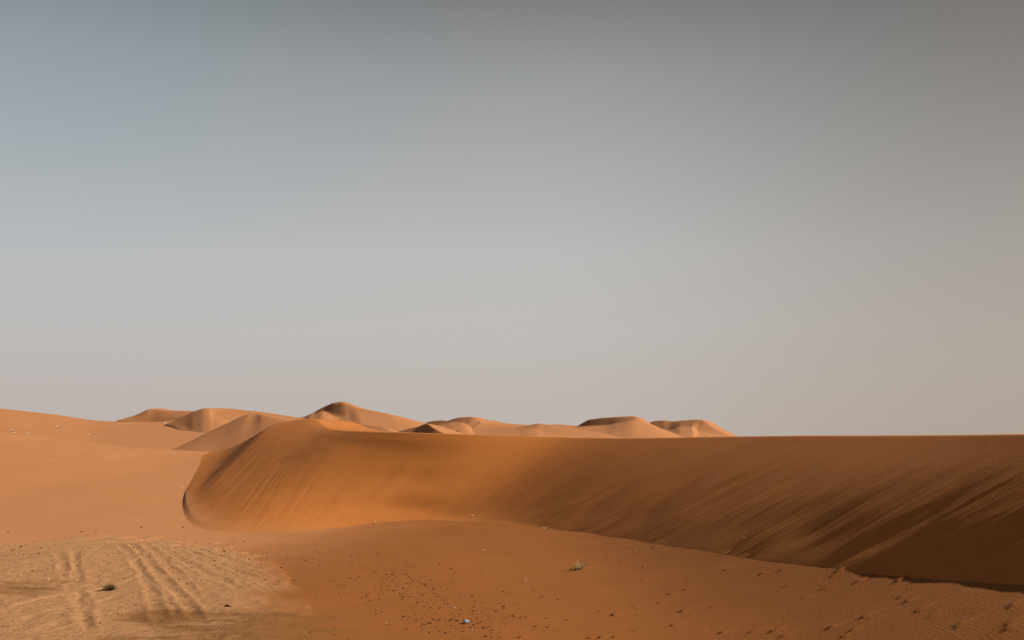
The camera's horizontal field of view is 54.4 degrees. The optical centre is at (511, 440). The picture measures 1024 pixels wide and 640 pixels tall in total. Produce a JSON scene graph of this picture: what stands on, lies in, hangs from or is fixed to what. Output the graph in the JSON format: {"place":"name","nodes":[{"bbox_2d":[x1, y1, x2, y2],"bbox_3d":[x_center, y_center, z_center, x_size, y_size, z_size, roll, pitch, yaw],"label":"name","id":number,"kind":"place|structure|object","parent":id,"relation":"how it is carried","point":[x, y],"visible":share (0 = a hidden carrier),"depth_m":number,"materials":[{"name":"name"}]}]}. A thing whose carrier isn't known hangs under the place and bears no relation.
{"place":"outdoors","nodes":[
{"label":"outdoors","id":0,"kind":"place"},
{"bbox_2d":[0,408,205,449],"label":"sand dune","id":1,"kind":"structure","parent":0,"point":[156,435],"depth_m":180.84,"materials":[{"name":"orange sand"}]},
{"bbox_2d":[117,408,193,421],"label":"sand dune","id":2,"kind":"structure","parent":0,"point":[156,415],"depth_m":295.54,"materials":[{"name":"sand"}]},
{"bbox_2d":[172,413,294,451],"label":"sand dune","id":3,"kind":"structure","parent":0,"point":[235,432],"depth_m":89.78,"materials":[{"name":"sand"}]},
{"bbox_2d":[165,408,302,432],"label":"sand dune","id":4,"kind":"structure","parent":0,"point":[205,420],"depth_m":205.71,"materials":[{"name":"sand"}]},
{"bbox_2d":[297,402,455,431],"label":"sand dune","id":5,"kind":"structure","parent":0,"point":[341,411],"depth_m":200.43,"materials":[{"name":"sand"}]},
{"bbox_2d":[362,425,397,431],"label":"sand dune","id":6,"kind":"structure","parent":0,"point":[380,428],"depth_m":108.89,"materials":[{"name":"sand"}]},
{"bbox_2d":[399,424,461,433],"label":"sand dune","id":7,"kind":"structure","parent":0,"point":[427,428],"depth_m":103.99,"materials":[{"name":"brown sand"}]},
{"bbox_2d":[426,420,445,424],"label":"sand dune","id":8,"kind":"structure","parent":0,"point":[436,422],"depth_m":330.10,"materials":[{"name":"brown sand"}]},
{"bbox_2d":[438,417,522,434],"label":"sand dune","id":9,"kind":"structure","parent":0,"point":[472,425],"depth_m":259.62,"materials":[{"name":"sand"}]},
{"bbox_2d":[0,529,1004,638],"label":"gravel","id":10,"kind":"structure","parent":0,"point":[307,591],"depth_m":20.03,"materials":[{"name":"brown gravel"}]},
{"bbox_2d":[0,432,1023,639],"bbox_3d":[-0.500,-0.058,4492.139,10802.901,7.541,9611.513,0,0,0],"label":"ground","id":11,"kind":"structure","parent":0,"point":[70,490],"depth_m":20.17,"materials":[{"name":"orange sand"}]},
{"bbox_2d":[99,582,117,590],"bbox_3d":[-8.438,3.057,20.853,0.371,0.213,0.381,0,0,-39],"label":"shrub","id":12,"kind":"object","parent":11,"relation":"on","point":[106,587],"visible":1,"depth_m":20.81,"materials":[{"name":"plant"}]},
{"bbox_2d":[569,562,587,569],"bbox_3d":[1.533,2.842,22.745,0.515,0.232,0.267,0,0,0],"label":"grass tuft","id":13,"kind":"object","parent":11,"relation":"on","point":[579,566],"visible":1,"depth_m":22.72,"materials":[{"name":"plant"}]},
{"bbox_2d":[0,0,1023,435],"label":"sky","id":14,"kind":"structure","parent":0,"point":[742,217],"materials":[{"name":"grey"}]},
{"bbox_2d":[491,420,575,428],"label":"sand dune","id":15,"kind":"structure","parent":0,"point":[567,426],"depth_m":423.61,"materials":[{"name":"orange sand"}]},
{"bbox_2d":[489,423,619,437],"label":"sand dune","id":16,"kind":"structure","parent":0,"point":[539,430],"depth_m":154.99,"materials":[{"name":"sand"}]},
{"bbox_2d":[182,419,1023,584],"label":"sand dune","id":17,"kind":"structure","parent":0,"point":[924,506],"depth_m":29.72,"materials":[{"name":"orange sand"}]},
{"bbox_2d":[574,416,680,437],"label":"sand dune","id":18,"kind":"structure","parent":0,"point":[629,427],"depth_m":271.01,"materials":[{"name":"sand"}]},
{"bbox_2d":[650,419,735,436],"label":"sand dune","id":19,"kind":"structure","parent":0,"point":[693,428],"depth_m":353.13,"materials":[{"name":"orange sand"}]}
]}

